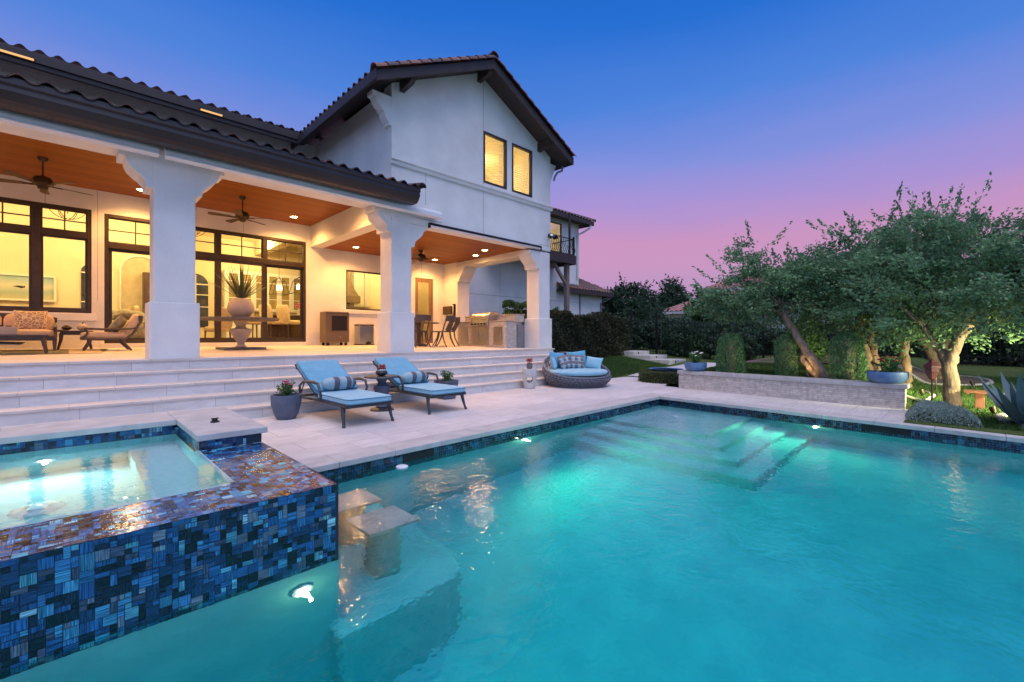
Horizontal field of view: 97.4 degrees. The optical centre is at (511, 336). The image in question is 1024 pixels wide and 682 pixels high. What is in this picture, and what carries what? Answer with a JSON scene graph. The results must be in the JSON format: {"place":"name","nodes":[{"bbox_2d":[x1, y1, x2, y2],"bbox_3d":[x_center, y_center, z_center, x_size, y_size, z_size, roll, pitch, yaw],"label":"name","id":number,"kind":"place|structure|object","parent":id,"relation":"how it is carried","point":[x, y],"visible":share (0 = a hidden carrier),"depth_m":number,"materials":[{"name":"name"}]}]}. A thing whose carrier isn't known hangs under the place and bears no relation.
{"place":"outdoors","nodes":[
{"label":"outdoors","id":0,"kind":"place"},
{"bbox_2d":[0,343,554,365],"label":"porch floor","id":1,"kind":"structure","parent":0,"point":[116,355],"depth_m":8.90,"materials":[{"name":"stone"}]},
{"bbox_2d":[0,349,106,354],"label":"rug","id":2,"kind":"object","parent":1,"relation":"on","point":[41,352],"visible":1,"depth_m":8.23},
{"bbox_2d":[0,334,49,352],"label":"coffee table","id":3,"kind":"object","parent":2,"relation":"on","point":[28,336],"visible":0.93,"depth_m":7.66,"materials":[{"name":"wood"}]},
{"bbox_2d":[0,313,56,350],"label":"sofa","id":4,"kind":"object","parent":2,"relation":"on","point":[8,319],"visible":0.54,"depth_m":8.61,"materials":[{"name":"beige fabric"}]},
{"bbox_2d":[14,310,47,329],"bbox_3d":[-9.253,-0.317,8.656,0.460,0.382,0.193,0,0,-45],"label":"scatter pillow","id":5,"kind":"object","parent":4,"relation":"on","point":[30,319],"visible":0.94,"depth_m":8.61,"materials":[{"name":"beige fabric"}]},
{"bbox_2d":[56,330,92,349],"bbox_3d":[-9.022,0.072,9.291,0.540,0.394,0.480,0,0,-45],"label":"side table","id":6,"kind":"object","parent":2,"relation":"on","point":[62,333],"visible":0.57,"depth_m":9.04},
{"bbox_2d":[79,314,142,350],"bbox_3d":[-8.252,-0.099,9.277,0.956,0.774,0.690,0,0,-45],"label":"armchair","id":7,"kind":"object","parent":1,"relation":"on","point":[130,328],"visible":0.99,"depth_m":9.13,"materials":[{"name":"beige fabric"}]},
{"bbox_2d":[200,316,279,349],"bbox_3d":[-6.263,-0.072,10.394,1.600,0.724,1.600,0,0,-45],"label":"pedestal table","id":8,"kind":"object","parent":1,"relation":"on","point":[240,332],"visible":0.95,"depth_m":10.24,"materials":[{"name":"grey stone"}]},
{"bbox_2d":[207,261,271,316],"bbox_3d":[-6.235,-1.105,10.370,1.431,1.339,1.326,0,0,-15],"label":"ball planter","id":9,"kind":"object","parent":8,"relation":"on","point":[241,304],"visible":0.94,"depth_m":10.26,"materials":[{"name":"ceramic"}]},
{"bbox_2d":[320,311,348,345],"bbox_3d":[-5.285,-0.241,13.420,0.720,0.999,0.459,0,0,-45],"label":"air cooler","id":10,"kind":"object","parent":1,"relation":"on","point":[334,326],"visible":0.99,"depth_m":13.22,"materials":[{"name":"brown plastic"}]},
{"bbox_2d":[354,324,373,344],"bbox_3d":[-4.646,-0.065,14.154,0.510,0.645,0.340,0,0,-45],"label":"mini fridge","id":11,"kind":"object","parent":1,"relation":"on","point":[364,334],"visible":1,"depth_m":14.02,"materials":[{"name":"silver metal"}]},
{"bbox_2d":[414,315,430,346],"bbox_3d":[-2.747,-0.161,13.190,0.500,0.941,0.874,0,0,-37],"label":"dining chair","id":12,"kind":"object","parent":1,"relation":"on","point":[423,318],"visible":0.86,"depth_m":12.92,"materials":[{"name":"wood"}]},
{"bbox_2d":[426,315,455,346],"bbox_3d":[-2.135,-0.159,13.654,0.874,0.941,0.500,0,0,25],"label":"dining chair","id":13,"kind":"object","parent":1,"relation":"on","point":[451,319],"visible":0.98,"depth_m":13.52,"materials":[{"name":"wood"}]},
{"bbox_2d":[458,314,524,347],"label":"grill island","id":14,"kind":"structure","parent":1,"relation":"on","point":[501,332],"depth_m":13.75,"materials":[{"name":"stone"}]},
{"bbox_2d":[470,312,499,326],"bbox_3d":[-0.863,-0.545,14.265,0.592,0.475,0.860,0,0,-45],"label":"gas grill","id":15,"kind":"object","parent":14,"relation":"in","point":[480,319],"visible":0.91,"depth_m":14.02,"materials":[{"name":"silver metal"}]},
{"bbox_2d":[517,325,524,347],"bbox_3d":[0.177,-0.017,13.816,0.340,0.700,0.340,0,0,-45],"label":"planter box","id":16,"kind":"object","parent":1,"relation":"on","point":[520,336],"visible":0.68,"depth_m":13.67,"materials":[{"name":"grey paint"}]},
{"bbox_2d":[256,314,299,337],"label":"kitchen island","id":17,"kind":"structure","parent":0,"point":[295,331],"depth_m":14.78,"materials":[{"name":"brown wood"}]},
{"bbox_2d":[0,0,1023,307],"label":"sky","id":18,"kind":"structure","parent":0,"point":[685,123],"materials":[{"name":"blue"}]},
{"bbox_2d":[250,377,907,460],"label":"terrace","id":19,"kind":"structure","parent":0,"point":[304,435],"depth_m":7.08,"materials":[{"name":"stone"}]},
{"bbox_2d":[0,350,556,427],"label":"porch steps","id":20,"kind":"structure","parent":19,"relation":"on","point":[36,394],"depth_m":6.78,"materials":[{"name":"stone"}]},
{"bbox_2d":[270,379,301,419],"bbox_3d":[-3.305,0.910,6.592,0.416,0.580,0.424,0,0,-45],"label":"plant pot","id":21,"kind":"object","parent":19,"relation":"on","point":[285,403],"visible":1,"depth_m":6.47,"materials":[{"name":"grey ceramic"}]},
{"bbox_2d":[295,360,394,427],"bbox_3d":[-2.593,0.800,6.809,0.786,0.820,1.964,0,0,-45],"label":"chaise lounge","id":22,"kind":"object","parent":19,"relation":"on","point":[314,374],"visible":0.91,"depth_m":6.69,"materials":[{"name":"fabric"}]},
{"bbox_2d":[321,376,355,389],"bbox_3d":[-2.627,0.705,6.844,0.520,0.190,0.170,0,20,-45],"label":"lumbar pillow","id":23,"kind":"object","parent":22,"relation":"on","point":[339,383],"visible":1,"depth_m":6.77,"materials":[{"name":"blue fabric"}]},
{"bbox_2d":[364,374,399,411],"bbox_3d":[-2.135,0.919,7.385,0.570,0.562,0.570,0,0,-45],"label":"urn table","id":24,"kind":"object","parent":19,"relation":"on","point":[382,386],"visible":0.66,"depth_m":7.29,"materials":[{"name":"ceramic"}]},
{"bbox_2d":[372,357,466,414],"bbox_3d":[-1.659,0.800,7.842,0.786,0.820,1.964,0,0,-45],"label":"chaise lounge","id":25,"kind":"object","parent":19,"relation":"on","point":[400,366],"visible":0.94,"depth_m":7.58,"materials":[{"name":"fabric"}]},
{"bbox_2d":[401,371,428,382],"bbox_3d":[-1.693,0.705,7.876,0.520,0.190,0.170,0,20,-45],"label":"lumbar pillow","id":26,"kind":"object","parent":25,"relation":"on","point":[415,377],"visible":0.98,"depth_m":7.79,"materials":[{"name":"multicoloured fabric"}]},
{"bbox_2d":[434,370,458,399],"bbox_3d":[-1.276,0.919,8.735,0.350,0.562,0.359,0,0,-45],"label":"plant pot","id":27,"kind":"object","parent":19,"relation":"on","point":[445,379],"visible":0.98,"depth_m":8.69,"materials":[{"name":"grey ceramic"}]},
{"bbox_2d":[522,368,536,388],"bbox_3d":[0.406,0.973,10.448,0.356,0.455,0.356,0,0,-45],"label":"drum stool","id":28,"kind":"object","parent":19,"relation":"on","point":[526,372],"visible":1,"depth_m":10.33,"materials":[{"name":"white ceramic"}]},
{"bbox_2d":[542,352,611,387],"bbox_3d":[1.592,0.797,11.111,1.692,0.805,1.692,0,0,-45],"label":"daybed","id":29,"kind":"object","parent":19,"relation":"on","point":[595,378],"visible":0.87,"depth_m":10.51,"materials":[{"name":"wicker"}]},
{"bbox_2d":[556,354,572,368],"bbox_3d":[1.327,0.630,11.246,0.400,0.380,0.134,-11,-18,-33],"label":"scatter pillow","id":30,"kind":"object","parent":29,"relation":"on","point":[564,361],"visible":0.95,"depth_m":11.18,"materials":[{"name":"multicoloured fabric"}]},
{"bbox_2d":[584,356,602,368],"bbox_3d":[2.075,0.660,11.429,0.440,0.320,0.144,7,-22,31],"label":"scatter pillow","id":31,"kind":"object","parent":29,"relation":"on","point":[593,362],"visible":0.99,"depth_m":11.37,"materials":[{"name":"fabric"}]},
{"bbox_2d":[638,368,678,383],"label":"box hedge","id":32,"kind":"object","parent":19,"relation":"on","point":[651,376],"visible":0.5,"depth_m":11.58,"materials":[{"name":"green plant"}]},
{"bbox_2d":[322,400,1023,477],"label":"pool shell","id":33,"kind":"object","parent":19,"relation":"in","point":[641,407],"visible":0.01,"depth_m":6.08,"materials":[{"name":"tile"}]},
{"bbox_2d":[0,407,338,671],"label":"spa","id":34,"kind":"object","parent":33,"relation":"in","point":[66,582],"visible":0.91,"depth_m":2.32,"materials":[{"name":"blue tile"}]},
{"bbox_2d":[0,432,233,529],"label":"spa water","id":35,"kind":"structure","parent":34,"relation":"in","point":[43,484],"depth_m":2.94,"materials":[{"name":"liquid"}]},
{"bbox_2d":[0,404,1023,681],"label":"pool water","id":36,"kind":"structure","parent":33,"relation":"in","point":[658,542],"depth_m":2.57,"materials":[{"name":"liquid"}]},
{"bbox_2d":[297,393,1023,471],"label":"pool coping","id":37,"kind":"object","parent":33,"relation":"on","point":[342,459],"visible":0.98,"depth_m":5.95,"materials":[{"name":"stone"}]},
{"bbox_2d":[318,399,1023,479],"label":"waterline tiles","id":38,"kind":"object","parent":33,"relation":"attached to","point":[793,418],"visible":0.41,"depth_m":5.99,"materials":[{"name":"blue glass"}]},
{"bbox_2d":[403,449,433,462],"bbox_3d":[-1.028,1.310,4.964,0.400,0.080,0.009,0,0,-45],"label":"skimmer","id":39,"kind":"object","parent":38,"relation":"attached to","point":[418,455],"visible":1,"depth_m":4.96,"materials":[{"name":"black"}]},
{"bbox_2d":[861,424,910,435],"bbox_3d":[5.242,1.308,6.319,0.010,0.085,0.554,0,0,-39],"label":"skimmer","id":40,"kind":"object","parent":38,"relation":"attached to","point":[897,431],"visible":1,"depth_m":6.30,"materials":[{"name":"black tile"}]},
{"bbox_2d":[584,343,1023,435],"bbox_3d":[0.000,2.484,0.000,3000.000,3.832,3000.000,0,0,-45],"label":"ground","id":41,"kind":"structure","parent":0,"point":[965,368],"depth_m":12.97,"materials":[{"name":"plant"}]},
{"bbox_2d":[0,38,613,358],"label":"house","id":42,"kind":"structure","parent":41,"relation":"on","point":[476,143],"depth_m":10.89,"materials":[{"name":"white paint"}]},
{"bbox_2d":[0,273,55,301],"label":"painting","id":43,"kind":"object","parent":42,"relation":"attached to","point":[14,287],"visible":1,"depth_m":12.13,"materials":[{"name":"beige paper"}]},
{"bbox_2d":[0,197,91,312],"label":"window","id":44,"kind":"structure","parent":42,"relation":"in","point":[36,231],"depth_m":9.49,"materials":[{"name":"brown metal"}]},
{"bbox_2d":[0,156,92,208],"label":"ceiling fan","id":45,"kind":"object","parent":42,"relation":"hanging from","point":[43,183],"visible":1,"depth_m":8.15,"materials":[{"name":"brown metal"}]},
{"bbox_2d":[0,109,158,157],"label":"gutter","id":46,"kind":"object","parent":42,"relation":"attached to","point":[7,117],"visible":0.91,"depth_m":6.27,"materials":[{"name":"white metal"}]},
{"bbox_2d":[112,309,144,337],"bbox_3d":[-9.764,-0.297,11.370,1.076,0.834,0.984,0,0,-45],"label":"tub chair","id":47,"kind":"object","parent":42,"relation":"in","point":[127,315],"visible":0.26,"depth_m":11.40,"materials":[{"name":"grey fabric"}]},
{"bbox_2d":[121,257,149,323],"bbox_3d":[-11.489,-1.140,13.920,0.960,2.680,0.040,0,0,-45],"label":"arched doorway","id":48,"kind":"structure","parent":42,"relation":"in","point":[132,269],"depth_m":13.77,"materials":[{"name":"paint"}]},
{"bbox_2d":[142,272,149,313],"bbox_3d":[-11.224,-0.890,13.964,0.360,2.180,0.250,0,0,-45],"label":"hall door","id":49,"kind":"structure","parent":42,"relation":"in","point":[145,275],"depth_m":13.80,"materials":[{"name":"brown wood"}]},
{"bbox_2d":[195,273,207,326],"bbox_3d":[-11.761,-1.350,16.719,0.800,2.000,0.070,0,0,-45],"label":"arched window","id":50,"kind":"structure","parent":42,"relation":"in","point":[201,284],"depth_m":16.87,"materials":[{"name":"glass"}]},
{"bbox_2d":[104,213,305,342],"bbox_3d":[-7.673,-1.320,11.747,4.410,2.940,0.162,0,0,-45],"label":"sliding door","id":51,"kind":"structure","parent":42,"relation":"in","point":[109,246],"depth_m":11.75,"materials":[{"name":"brown metal"}]},
{"bbox_2d":[204,307,232,337],"bbox_3d":[-8.423,-0.318,12.923,0.591,1.038,0.520,0,0,20],"label":"linen chair","id":52,"kind":"object","parent":42,"relation":"on","point":[226,326],"visible":0.41,"depth_m":12.81,"materials":[{"name":"beige fabric"}]},
{"bbox_2d":[207,196,272,236],"bbox_3d":[-6.306,-2.815,10.599,1.322,0.930,1.258,0,0,14],"label":"ceiling fan","id":53,"kind":"object","parent":42,"relation":"hanging from","point":[241,216],"visible":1,"depth_m":10.49,"materials":[{"name":"wood"}]},
{"bbox_2d":[222,322,260,337],"bbox_3d":[-9.856,-0.260,18.062,3.000,0.920,0.630,0,0,-45],"label":"base cabinet","id":54,"kind":"object","parent":42,"relation":"on","point":[226,334],"depth_m":17.41,"materials":[{"name":"wood"}]},
{"bbox_2d":[222,269,299,312],"bbox_3d":[-9.945,-1.775,18.153,2.900,1.550,0.375,0,0,-45],"label":"wall cabinet","id":55,"kind":"object","parent":42,"relation":"attached to","point":[291,300],"depth_m":18.16,"materials":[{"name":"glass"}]},
{"bbox_2d":[226,271,239,307],"bbox_3d":[-10.663,-1.770,17.199,0.440,1.460,0.023,0,0,-45],"label":"cabinet door","id":56,"kind":"structure","parent":55,"relation":"in","point":[228,296],"depth_m":17.12,"materials":[{"name":"beige wood"}]},
{"bbox_2d":[254,273,260,309],"bbox_3d":[-9.993,-1.770,17.859,0.440,1.460,0.023,0,0,-45],"label":"cabinet door","id":57,"kind":"structure","parent":55,"relation":"in","point":[257,296],"depth_m":17.80,"materials":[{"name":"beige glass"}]},
{"bbox_2d":[267,274,278,310],"bbox_3d":[-9.658,-1.770,18.189,0.440,1.460,0.023,0,0,-45],"label":"cabinet door","id":58,"kind":"structure","parent":55,"relation":"in","point":[273,300],"depth_m":18.18,"materials":[{"name":"beige wood"}]},
{"bbox_2d":[280,276,290,311],"bbox_3d":[-9.323,-1.770,18.518,0.440,1.460,0.023,0,0,-45],"label":"cabinet door","id":59,"kind":"structure","parent":55,"relation":"in","point":[284,300],"depth_m":18.53,"materials":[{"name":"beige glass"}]},
{"bbox_2d":[292,277,299,311],"bbox_3d":[-8.988,-1.770,18.848,0.440,1.460,0.023,0,0,-45],"label":"cabinet door","id":60,"kind":"structure","parent":55,"relation":"in","point":[295,296],"depth_m":18.80,"materials":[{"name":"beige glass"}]},
{"bbox_2d":[258,304,283,337],"bbox_3d":[-7.633,-0.409,14.291,0.520,1.218,0.588,0,0,25],"label":"counter stool","id":61,"kind":"object","parent":42,"relation":"on","point":[270,314],"visible":0.49,"depth_m":14.03,"materials":[{"name":"beige fabric"}]},
{"bbox_2d":[276,305,299,337],"bbox_3d":[-7.221,-0.409,14.556,0.520,1.218,0.588,0,0,25],"label":"counter stool","id":62,"kind":"object","parent":42,"relation":"on","point":[283,313],"visible":0.83,"depth_m":14.32,"materials":[{"name":"beige fabric"}]},
{"bbox_2d":[163,147,441,219],"bbox_3d":[-3.591,-2.867,8.863,5.200,0.189,0.270,0,0,-45],"label":"eave","id":63,"kind":"object","parent":42,"relation":"attached to","point":[207,163],"visible":0.95,"depth_m":8.23,"materials":[{"name":"paint"}]},
{"bbox_2d":[347,272,369,308],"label":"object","id":64,"kind":"object","parent":42,"relation":"on","point":[360,282],"visible":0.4,"depth_m":17.27,"materials":[{"name":"beige wood"}]},
{"bbox_2d":[347,271,360,303],"bbox_3d":[-6.311,-2.175,16.742,1.100,1.850,0.685,0,0,-45],"label":"range hood","id":65,"kind":"object","parent":64,"relation":"attached to","point":[353,296],"visible":0.32,"depth_m":16.74,"materials":[{"name":"metal"}]},
{"bbox_2d":[415,277,432,342],"bbox_3d":[-3.185,-0.930,16.175,0.760,2.340,0.090,0,0,-45],"label":"patio door","id":66,"kind":"structure","parent":42,"relation":"in","point":[424,280],"depth_m":16.33,"materials":[{"name":"brown glass"}]},
{"bbox_2d":[428,223,541,249],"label":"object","id":67,"kind":"object","parent":42,"relation":"attached to","point":[469,233],"visible":1,"depth_m":11.72,"materials":[{"name":"white metal"}]},
{"bbox_2d":[484,131,506,189],"bbox_3d":[-0.488,-4.750,12.189,0.850,1.360,0.135,0,0,-45],"label":"window","id":68,"kind":"structure","parent":42,"relation":"in","point":[504,141],"depth_m":12.28,"materials":[{"name":"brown glass"}]},
{"bbox_2d":[512,143,531,197],"bbox_3d":[0.254,-4.750,12.919,0.830,1.360,0.135,0,0,-45],"label":"window","id":69,"kind":"structure","parent":42,"relation":"in","point":[513,145],"depth_m":13.00,"materials":[{"name":"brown glass"}]},
{"bbox_2d":[550,221,561,251],"bbox_3d":[2.179,-4.960,23.278,1.070,1.920,0.135,0,0,-45],"label":"window","id":70,"kind":"structure","parent":42,"relation":"in","point":[557,224],"depth_m":23.48,"materials":[{"name":"beige glass"}]},
{"bbox_2d":[502,299,558,324],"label":"ivy hedge","id":71,"kind":"object","parent":41,"relation":"on","point":[511,303],"visible":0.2,"depth_m":17.12,"materials":[{"name":"green plant"}]},
{"bbox_2d":[550,310,632,357],"bbox_3d":[2.687,0.112,16.326,5.332,2.162,0.838,0,0,-45],"label":"ivy hedge","id":72,"kind":"object","parent":41,"relation":"on","point":[601,334],"visible":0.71,"depth_m":16.15,"materials":[{"name":"green plant"}]},
{"bbox_2d":[595,272,670,316],"bbox_3d":[7.675,-1.727,30.053,4.686,5.277,5.512,0,0,-45],"label":"background tree","id":73,"kind":"object","parent":41,"relation":"on","point":[630,295],"visible":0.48,"depth_m":29.21,"materials":[{"name":"green plant"}]},
{"bbox_2d":[624,316,654,348],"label":"evergreen hedge","id":74,"kind":"object","parent":41,"relation":"on","point":[644,331],"visible":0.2,"depth_m":20.40,"materials":[{"name":"green plant"}]},
{"bbox_2d":[609,294,679,320],"bbox_3d":[8.052,-0.771,28.117,4.096,3.961,4.777,0,0,-45],"label":"background tree","id":75,"kind":"object","parent":41,"relation":"on","point":[646,313],"visible":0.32,"depth_m":27.65,"materials":[{"name":"green plant"}]},
{"bbox_2d":[622,350,685,364],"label":"garden steps","id":76,"kind":"structure","parent":41,"relation":"on","point":[645,355],"depth_m":16.91,"materials":[{"name":"stone"}]},
{"bbox_2d":[649,273,694,318],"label":"background tree","id":77,"kind":"object","parent":41,"relation":"on","point":[674,298],"visible":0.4,"depth_m":45.31,"materials":[{"name":"green plant"}]},
{"bbox_2d":[639,317,712,349],"bbox_3d":[7.276,-0.109,20.727,2.557,1.610,3.437,0,0,-23],"label":"evergreen hedge","id":78,"kind":"object","parent":41,"relation":"on","point":[650,330],"visible":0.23,"depth_m":20.29,"materials":[{"name":"green plant"}]},
{"bbox_2d":[661,320,716,357],"bbox_3d":[7.258,0.103,18.420,2.293,1.594,1.787,0,0,13],"label":"evergreen shrub","id":79,"kind":"object","parent":41,"relation":"on","point":[689,341],"visible":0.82,"depth_m":18.01,"materials":[{"name":"green plant"}]},
{"bbox_2d":[662,271,774,327],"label":"neighbour house","id":80,"kind":"structure","parent":41,"relation":"on","point":[676,310],"depth_m":37.41,"materials":[{"name":"paint"}]},
{"bbox_2d":[681,284,759,324],"bbox_3d":[9.924,-0.843,21.783,2.879,3.523,3.812,0,0,-45],"label":"background tree","id":81,"kind":"object","parent":41,"relation":"on","point":[697,315],"visible":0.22,"depth_m":21.81,"materials":[{"name":"green plant"}]},
{"bbox_2d":[715,333,747,372],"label":"juniper shrub","id":82,"kind":"object","parent":41,"relation":"on","point":[730,345],"visible":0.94,"depth_m":10.14,"materials":[{"name":"green plant"}]},
{"bbox_2d":[701,319,771,352],"bbox_3d":[9.455,0.046,19.671,2.410,1.650,3.656,0,0,-45],"label":"evergreen hedge","id":83,"kind":"object","parent":41,"relation":"on","point":[718,329],"visible":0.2,"depth_m":19.25,"materials":[{"name":"green plant"}]},
{"bbox_2d":[716,325,762,361],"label":"evergreen shrub","id":84,"kind":"object","parent":41,"relation":"on","point":[750,344],"visible":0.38,"depth_m":16.25,"materials":[{"name":"green plant"}]},
{"bbox_2d":[683,220,883,377],"bbox_3d":[5.787,-0.853,10.086,2.617,3.593,4.184,0,0,-45],"label":"oak tree","id":85,"kind":"object","parent":41,"relation":"on","point":[743,302],"visible":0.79,"depth_m":9.53,"materials":[{"name":"green plant"}]},
{"bbox_2d":[773,334,798,375],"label":"juniper shrub","id":86,"kind":"object","parent":41,"relation":"on","point":[786,363],"visible":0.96,"depth_m":9.36,"materials":[{"name":"green plant"}]},
{"bbox_2d":[677,370,909,409],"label":"planter wall","id":87,"kind":"structure","parent":41,"relation":"on","point":[865,393],"depth_m":8.56,"materials":[{"name":"stone"}]},
{"bbox_2d":[684,351,706,370],"bbox_3d":[4.229,0.545,10.368,0.486,0.485,0.486,0,0,-45],"label":"flower bowl","id":88,"kind":"object","parent":87,"relation":"on","point":[695,365],"visible":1,"depth_m":10.26,"materials":[{"name":"blue ceramic"}]},
{"bbox_2d":[866,355,908,383],"bbox_3d":[6.418,0.551,7.695,0.567,0.472,0.567,0,0,-45],"label":"flower bowl","id":89,"kind":"object","parent":87,"relation":"on","point":[888,374],"visible":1,"depth_m":7.61,"materials":[{"name":"blue ceramic"}]},
{"bbox_2d":[757,327,832,354],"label":"evergreen hedge","id":90,"kind":"object","parent":41,"relation":"on","point":[773,336],"visible":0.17,"depth_m":18.63,"materials":[{"name":"green plant"}]},
{"bbox_2d":[746,355,879,362],"bbox_3d":[9.838,0.777,14.880,5.100,0.199,3.800,0,0,-45],"label":"mulch bed","id":91,"kind":"object","parent":41,"relation":"on","point":[759,361],"visible":0.12,"depth_m":14.61,"materials":[{"name":"soil"}]},
{"bbox_2d":[784,314,832,361],"bbox_3d":[8.850,0.061,13.476,1.132,1.612,1.217,0,0,2],"label":"evergreen shrub","id":92,"kind":"object","parent":91,"relation":"on","point":[814,341],"visible":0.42,"depth_m":13.20,"materials":[{"name":"green plant"}]},
{"bbox_2d":[630,309,1023,367],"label":"iron fence","id":93,"kind":"object","parent":41,"relation":"on","point":[656,322],"visible":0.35,"depth_m":17.83,"materials":[{"name":"metal"}]},
{"bbox_2d":[828,331,869,380],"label":"juniper shrub","id":94,"kind":"object","parent":41,"relation":"on","point":[846,355],"visible":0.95,"depth_m":8.50,"materials":[{"name":"green plant"}]},
{"bbox_2d":[817,325,909,355],"bbox_3d":[13.331,0.124,17.346,2.401,1.377,3.733,0,0,-45],"label":"evergreen hedge","id":95,"kind":"object","parent":41,"relation":"on","point":[829,335],"visible":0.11,"depth_m":16.65,"materials":[{"name":"green plant"}]},
{"bbox_2d":[758,180,969,369],"bbox_3d":[7.356,-1.072,9.742,3.573,3.885,3.332,0,0,2],"label":"oak tree","id":96,"kind":"object","parent":41,"relation":"on","point":[870,353],"visible":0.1,"depth_m":9.35,"materials":[{"name":"green plant"}]},
{"bbox_2d":[805,171,1023,406],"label":"oak tree","id":97,"kind":"object","parent":41,"relation":"on","point":[997,294],"visible":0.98,"depth_m":7.43,"materials":[{"name":"green plant"}]},
{"bbox_2d":[837,206,1000,387],"bbox_3d":[7.830,-0.716,9.045,2.567,3.537,2.733,0,0,-45],"label":"oak tree","id":98,"kind":"object","parent":41,"relation":"on","point":[906,364],"visible":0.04,"depth_m":8.83,"materials":[{"name":"green plant"}]},
{"bbox_2d":[923,358,940,400],"bbox_3d":[6.795,0.769,7.280,0.250,0.860,0.217,0,0,-45],"label":"bird feeder","id":99,"kind":"object","parent":41,"relation":"on","point":[932,366],"visible":0.94,"depth_m":7.24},
{"bbox_2d":[886,326,996,362],"bbox_3d":[14.938,-0.019,15.996,2.426,1.888,3.560,0,0,-45],"label":"evergreen hedge","id":100,"kind":"object","parent":41,"relation":"on","point":[964,350],"visible":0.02,"depth_m":15.29,"materials":[{"name":"green plant"}]},
{"bbox_2d":[905,398,983,427],"bbox_3d":[6.300,1.085,6.591,1.349,0.266,0.831,0,0,-45],"label":"silver shrub","id":101,"kind":"object","parent":41,"relation":"on","point":[942,408],"visible":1,"depth_m":6.28,"materials":[{"name":"grey plant"}]},
{"bbox_2d":[897,365,993,386],"bbox_3d":[10.374,0.908,10.845,2.409,0.402,1.707,0,0,-45],"label":"stone edging","id":102,"kind":"object","parent":41,"relation":"on","point":[969,385],"visible":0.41,"depth_m":10.37,"materials":[{"name":"stone"}]},
{"bbox_2d":[912,367,986,383],"bbox_3d":[10.375,0.901,10.847,2.194,0.324,1.518,0,0,-45],"label":"tree bed","id":103,"kind":"object","parent":41,"relation":"on","point":[921,374],"visible":0.55,"depth_m":10.61,"materials":[{"name":"brown soil"}]},
{"bbox_2d":[839,191,1021,378],"bbox_3d":[10.461,-1.118,10.862,4.369,4.554,4.888,0,0,-45],"label":"oak tree","id":104,"kind":"object","parent":103,"relation":"on","point":[930,353],"visible":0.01,"depth_m":10.74,"materials":[{"name":"green plant"}]},
{"bbox_2d":[964,389,986,409],"bbox_3d":[7.459,1.028,7.176,0.360,0.325,0.360,0,0,-45],"label":"slat lamp","id":105,"kind":"object","parent":41,"relation":"on","point":[980,398],"visible":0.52,"depth_m":7.13,"materials":[{"name":"wood"}]},
{"bbox_2d":[962,324,1022,366],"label":"evergreen hedge","id":106,"kind":"object","parent":41,"relation":"on","point":[1000,347],"visible":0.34,"depth_m":14.50,"materials":[{"name":"green plant"}]},
{"bbox_2d":[977,371,1023,424],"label":"agave","id":107,"kind":"object","parent":41,"relation":"on","point":[1010,403],"visible":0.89,"depth_m":5.92,"materials":[{"name":"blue plant"}]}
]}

